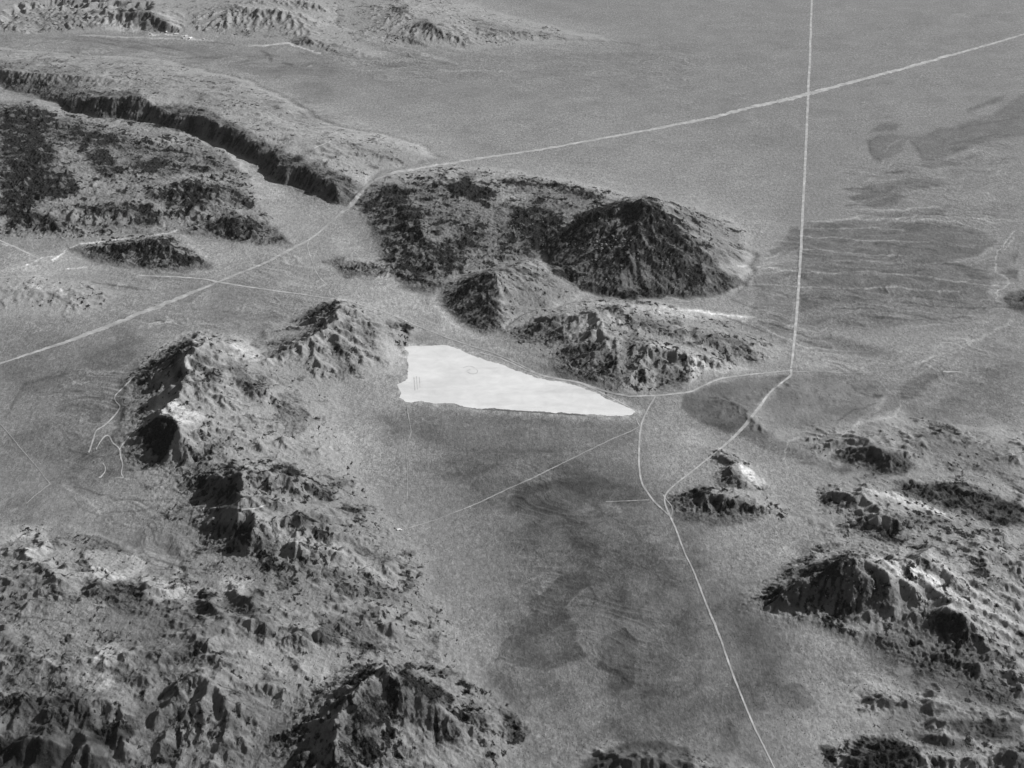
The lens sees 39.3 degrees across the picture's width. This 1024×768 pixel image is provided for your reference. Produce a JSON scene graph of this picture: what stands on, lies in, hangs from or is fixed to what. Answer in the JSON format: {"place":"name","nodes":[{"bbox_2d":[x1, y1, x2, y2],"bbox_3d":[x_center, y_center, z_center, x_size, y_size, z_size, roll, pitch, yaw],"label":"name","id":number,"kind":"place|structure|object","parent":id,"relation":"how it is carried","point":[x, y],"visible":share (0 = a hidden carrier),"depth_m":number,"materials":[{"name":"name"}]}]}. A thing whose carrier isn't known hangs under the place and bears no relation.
{"place":"outdoors","nodes":[
{"label":"outdoors","id":0,"kind":"place"},
{"bbox_2d":[0,240,47,261],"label":"dirt track","id":1,"kind":"structure","parent":0,"point":[22,250],"depth_m":7738.29,"materials":[{"name":"grey soil"}]},
{"bbox_2d":[0,424,49,483],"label":"dirt track","id":2,"kind":"structure","parent":0,"point":[25,453],"depth_m":5856.59,"materials":[{"name":"grey soil"}]},
{"bbox_2d":[0,275,52,277],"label":"dirt track","id":3,"kind":"structure","parent":0,"point":[25,276],"depth_m":7419.01,"materials":[{"name":"grey soil"}]},
{"bbox_2d":[0,273,125,320],"bbox_3d":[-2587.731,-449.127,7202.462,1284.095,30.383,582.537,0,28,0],"label":"hill","id":4,"kind":"structure","parent":0,"point":[21,299],"depth_m":7170.16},
{"bbox_2d":[96,435,123,477],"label":"mine track","id":5,"kind":"structure","parent":0,"point":[119,452],"depth_m":5828.27,"materials":[{"name":"grey soil"}]},
{"bbox_2d":[88,376,134,451],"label":"mine track","id":6,"kind":"structure","parent":0,"point":[112,417],"depth_m":6095.71,"materials":[{"name":"grey soil"}]},
{"bbox_2d":[71,232,212,271],"bbox_3d":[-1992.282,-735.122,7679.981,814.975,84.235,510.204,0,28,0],"label":"hill","id":7,"kind":"structure","parent":0,"point":[166,252],"depth_m":7652.45,"materials":[{"name":"grey stone"}]},
{"bbox_2d":[0,99,299,248],"bbox_3d":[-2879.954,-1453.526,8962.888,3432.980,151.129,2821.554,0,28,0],"label":"hill","id":8,"kind":"structure","parent":0,"point":[157,206],"depth_m":8431.47,"materials":[{"name":"grey stone"}]},
{"bbox_2d":[0,516,356,767],"bbox_3d":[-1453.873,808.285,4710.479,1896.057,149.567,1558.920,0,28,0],"label":"hill","id":9,"kind":"structure","parent":0,"point":[162,674],"depth_m":4580.83,"materials":[{"name":"grey stone"}]},
{"bbox_2d":[0,180,373,363],"bbox_3d":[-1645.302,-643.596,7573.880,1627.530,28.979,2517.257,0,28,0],"label":"valley road","id":10,"kind":"structure","parent":0,"point":[155,307],"depth_m":7162.38,"materials":[{"name":"grey soil"}]},
{"bbox_2d":[0,0,390,59],"bbox_3d":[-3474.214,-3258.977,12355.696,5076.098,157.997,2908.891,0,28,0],"label":"hill","id":11,"kind":"structure","parent":0,"point":[311,24],"depth_m":11934.84,"materials":[{"name":"grey stone"}]},
{"bbox_2d":[0,47,441,204],"bbox_3d":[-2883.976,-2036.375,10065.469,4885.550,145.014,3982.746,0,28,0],"label":"hill","id":12,"kind":"structure","parent":0,"point":[180,96],"depth_m":9724.29,"materials":[{"name":"grey stone"}]},
{"bbox_2d":[106,327,353,472],"bbox_3d":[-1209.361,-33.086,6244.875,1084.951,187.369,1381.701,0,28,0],"label":"hill","id":13,"kind":"structure","parent":0,"point":[234,380],"depth_m":6097.62,"materials":[{"name":"grey stone"}]},
{"bbox_2d":[203,503,268,510],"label":"dirt track","id":14,"kind":"structure","parent":0,"point":[237,507],"depth_m":5274.58,"materials":[{"name":"grey soil"}]},
{"bbox_2d":[249,42,297,46],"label":"dirt track","id":15,"kind":"structure","parent":0,"point":[276,44],"depth_m":11465.15,"materials":[{"name":"grey soil"}]},
{"bbox_2d":[139,275,409,322],"bbox_3d":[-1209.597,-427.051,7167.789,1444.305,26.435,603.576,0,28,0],"label":"dirt track","id":16,"kind":"structure","parent":0,"point":[264,289],"depth_m":7300.96,"materials":[{"name":"grey soil"}]},
{"bbox_2d":[183,459,436,601],"bbox_3d":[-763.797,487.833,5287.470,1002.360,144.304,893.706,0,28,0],"label":"hill","id":17,"kind":"structure","parent":0,"point":[323,519],"depth_m":5282.11,"materials":[{"name":"grey stone"}]},
{"bbox_2d":[307,241,330,287],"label":"dirt track","id":18,"kind":"structure","parent":0,"point":[313,265],"depth_m":7558.47,"materials":[{"name":"grey soil"}]},
{"bbox_2d":[129,407,537,767],"bbox_3d":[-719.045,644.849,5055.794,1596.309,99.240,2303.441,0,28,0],"label":"hill","id":19,"kind":"structure","parent":0,"point":[336,591],"depth_m":4930.46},
{"bbox_2d":[250,294,422,416],"bbox_3d":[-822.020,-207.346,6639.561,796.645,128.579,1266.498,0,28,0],"label":"hill","id":20,"kind":"structure","parent":0,"point":[305,365],"depth_m":6586.37,"materials":[{"name":"grey stone"}]},
{"bbox_2d":[274,658,528,767],"bbox_3d":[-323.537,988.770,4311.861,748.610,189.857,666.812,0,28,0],"label":"hill","id":21,"kind":"structure","parent":0,"point":[414,706],"depth_m":4308.25,"materials":[{"name":"grey stone"}]},
{"bbox_2d":[406,404,410,493],"bbox_3d":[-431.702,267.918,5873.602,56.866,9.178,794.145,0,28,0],"label":"dirt track","id":22,"kind":"structure","parent":0,"point":[407,443],"depth_m":5926.69,"materials":[{"name":"grey soil"}]},
{"bbox_2d":[332,0,622,51],"bbox_3d":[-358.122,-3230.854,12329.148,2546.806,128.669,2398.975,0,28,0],"label":"hill","id":23,"kind":"structure","parent":0,"point":[466,25],"depth_m":11795.42,"materials":[{"name":"grey stone"}]},
{"bbox_2d":[0,0,1023,767],"bbox_3d":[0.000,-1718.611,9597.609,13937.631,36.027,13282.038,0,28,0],"label":"ground","id":24,"kind":"structure","parent":0,"point":[666,62],"depth_m":7128.68,"materials":[{"name":"grey soil"}]},
{"bbox_2d":[0,105,1023,767],"bbox_3d":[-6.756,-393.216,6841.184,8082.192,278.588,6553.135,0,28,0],"label":"desert scrub","id":25,"kind":"object","parent":24,"relation":"on","point":[514,495],"visible":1,"depth_m":5423.19,"materials":[{"name":"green plant"}]},
{"bbox_2d":[397,345,634,415],"bbox_3d":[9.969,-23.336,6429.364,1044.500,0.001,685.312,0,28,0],"label":"dry lake bed","id":26,"kind":"object","parent":24,"relation":"on","point":[442,373],"visible":1,"depth_m":6347.99,"materials":[{"name":"soil"}]},
{"bbox_2d":[483,409,575,414],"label":"wheel track","id":27,"kind":"structure","parent":24,"relation":"on","point":[530,411],"depth_m":6162.54,"materials":[{"name":"grey soil"}]},
{"bbox_2d":[436,256,591,334],"bbox_3d":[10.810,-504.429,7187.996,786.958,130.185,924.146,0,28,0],"label":"hill","id":28,"kind":"structure","parent":0,"point":[463,308],"depth_m":7127.02,"materials":[{"name":"grey stone"}]},
{"bbox_2d":[409,426,638,527],"bbox_3d":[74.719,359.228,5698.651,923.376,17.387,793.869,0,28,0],"label":"dirt track","id":29,"kind":"structure","parent":0,"point":[530,478],"depth_m":5685.40,"materials":[{"name":"grey soil"}]},
{"bbox_2d":[320,164,759,291],"bbox_3d":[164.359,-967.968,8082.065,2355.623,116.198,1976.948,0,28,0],"label":"hill","id":30,"kind":"structure","parent":0,"point":[475,194],"depth_m":8009.49,"materials":[{"name":"grey stone"}]},
{"bbox_2d":[480,352,639,413],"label":"dirt track","id":31,"kind":"structure","parent":0,"point":[561,379],"depth_m":6430.13,"materials":[{"name":"grey soil"}]},
{"bbox_2d":[411,323,790,396],"bbox_3d":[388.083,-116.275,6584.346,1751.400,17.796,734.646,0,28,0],"label":"lakeside road","id":32,"kind":"structure","parent":0,"point":[609,391],"depth_m":6404.74,"materials":[{"name":"grey soil"}]},
{"bbox_2d":[504,298,789,397],"bbox_3d":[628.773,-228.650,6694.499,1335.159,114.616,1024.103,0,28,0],"label":"hill","id":33,"kind":"structure","parent":0,"point":[602,320],"depth_m":6638.01,"materials":[{"name":"grey stone"}]},
{"bbox_2d":[538,196,755,299],"bbox_3d":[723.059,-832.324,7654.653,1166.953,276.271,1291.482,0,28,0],"label":"hill","id":34,"kind":"structure","parent":0,"point":[678,227],"depth_m":7450.99,"materials":[{"name":"grey stone"}]},
{"bbox_2d":[638,396,668,515],"bbox_3d":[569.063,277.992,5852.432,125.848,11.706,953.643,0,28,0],"label":"connecting road","id":35,"kind":"structure","parent":0,"point":[645,489],"depth_m":5818.42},
{"bbox_2d":[569,734,760,767],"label":"hill","id":36,"kind":"structure","parent":0,"point":[703,756],"depth_m":4267.72,"materials":[{"name":"grey stone"}]},
{"bbox_2d":[374,34,1023,180],"bbox_3d":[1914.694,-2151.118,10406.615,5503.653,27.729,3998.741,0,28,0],"label":"crossing road","id":37,"kind":"structure","parent":0,"point":[754,105],"depth_m":9925.54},
{"bbox_2d":[664,369,791,767],"bbox_3d":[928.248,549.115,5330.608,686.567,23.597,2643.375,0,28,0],"label":"winding road","id":38,"kind":"structure","parent":0,"point":[748,420],"depth_m":5348.68,"materials":[{"name":"grey soil"}]},
{"bbox_2d":[665,482,804,527],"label":"hill","id":39,"kind":"structure","parent":0,"point":[706,499],"depth_m":5469.09,"materials":[{"name":"grey stone"}]},
{"bbox_2d":[703,444,779,494],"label":"hill","id":40,"kind":"structure","parent":0,"point":[755,479],"depth_m":5697.10,"materials":[{"name":"grey stone"}]},
{"bbox_2d":[671,368,902,448],"bbox_3d":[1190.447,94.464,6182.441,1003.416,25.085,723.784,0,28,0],"label":"hill","id":41,"kind":"structure","parent":0,"point":[776,414],"depth_m":6214.46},
{"bbox_2d":[790,0,812,367],"bbox_3d":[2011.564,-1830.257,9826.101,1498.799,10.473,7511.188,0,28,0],"label":"straight road","id":42,"kind":"structure","parent":0,"point":[802,220],"depth_m":8503.00,"materials":[{"name":"grey soil"}]},
{"bbox_2d":[736,528,1023,672],"bbox_3d":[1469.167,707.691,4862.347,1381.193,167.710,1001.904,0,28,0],"label":"hill","id":43,"kind":"structure","parent":0,"point":[850,620],"depth_m":4865.66,"materials":[{"name":"grey stone"}]},
{"bbox_2d":[793,340,974,372],"bbox_3d":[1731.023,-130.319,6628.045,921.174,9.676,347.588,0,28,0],"label":"dirt track","id":44,"kind":"structure","parent":0,"point":[885,370],"depth_m":6493.97,"materials":[{"name":"grey soil"}]},
{"bbox_2d":[783,407,1023,476],"bbox_3d":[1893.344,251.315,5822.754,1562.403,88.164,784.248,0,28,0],"label":"hill","id":45,"kind":"structure","parent":0,"point":[951,439],"depth_m":5845.11,"materials":[{"name":"grey stone"}]},
{"bbox_2d":[795,458,1023,751],"bbox_3d":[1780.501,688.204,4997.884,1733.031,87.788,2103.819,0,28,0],"label":"hill","id":46,"kind":"structure","parent":0,"point":[971,518],"depth_m":4723.29,"materials":[{"name":"grey stone"}]},
{"bbox_2d":[807,478,1016,536],"bbox_3d":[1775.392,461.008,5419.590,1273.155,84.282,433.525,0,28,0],"label":"hill","id":47,"kind":"structure","parent":0,"point":[859,516],"depth_m":5430.12,"materials":[{"name":"grey stone"}]},
{"bbox_2d":[812,734,1023,767],"bbox_3d":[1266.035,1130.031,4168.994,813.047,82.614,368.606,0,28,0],"label":"hill","id":48,"kind":"structure","parent":0,"point":[912,752],"depth_m":4235.04,"materials":[{"name":"grey stone"}]},
{"bbox_2d":[826,672,1023,737],"bbox_3d":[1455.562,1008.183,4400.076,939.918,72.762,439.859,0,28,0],"label":"hill","id":49,"kind":"structure","parent":0,"point":[851,710],"depth_m":4441.72,"materials":[{"name":"grey stone"}]},
{"bbox_2d":[1004,292,1023,309],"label":"hill","id":50,"kind":"structure","parent":0,"point":[1018,303],"depth_m":7150.91,"materials":[{"name":"grey stone"}]}
]}

